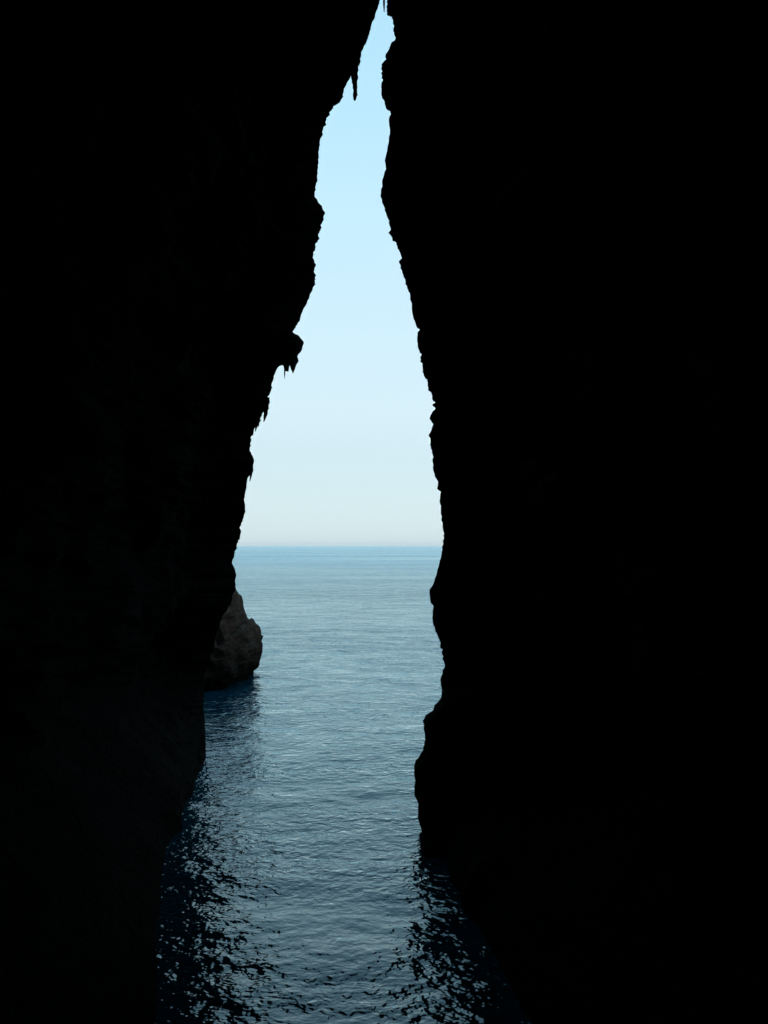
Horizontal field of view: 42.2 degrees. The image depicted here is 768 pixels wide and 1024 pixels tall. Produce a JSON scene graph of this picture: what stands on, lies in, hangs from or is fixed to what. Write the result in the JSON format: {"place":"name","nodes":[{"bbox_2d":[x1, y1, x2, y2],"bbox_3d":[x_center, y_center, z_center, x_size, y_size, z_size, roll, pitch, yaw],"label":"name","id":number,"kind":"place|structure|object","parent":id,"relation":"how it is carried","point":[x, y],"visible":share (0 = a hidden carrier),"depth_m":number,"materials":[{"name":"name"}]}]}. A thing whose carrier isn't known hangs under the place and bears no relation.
{"place":"outdoors","nodes":[
{"label":"outdoors","id":0,"kind":"place"},
{"bbox_2d":[0,0,379,1023],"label":"cave wall","id":1,"kind":"structure","parent":0,"point":[162,212],"depth_m":19.30,"materials":[{"name":"black stone"}]},
{"bbox_2d":[237,0,443,545],"label":"sky","id":2,"kind":"structure","parent":0,"point":[341,452],"materials":[{"name":"blue"}]},
{"bbox_2d":[155,546,533,1023],"bbox_3d":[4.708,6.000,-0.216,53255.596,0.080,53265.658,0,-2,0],"label":"sea","id":3,"kind":"structure","parent":0,"point":[305,879],"depth_m":20.64,"materials":[{"name":"liquid"}]},
{"bbox_2d":[204,588,262,690],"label":"sea rock","id":4,"kind":"object","parent":3,"relation":"in","point":[236,653],"visible":0.45,"depth_m":43.35,"materials":[{"name":"grey stone"}]},
{"bbox_2d":[380,0,767,1023],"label":"cave wall","id":5,"kind":"structure","parent":0,"point":[574,196],"depth_m":16.08,"materials":[{"name":"black stone"}]}
]}

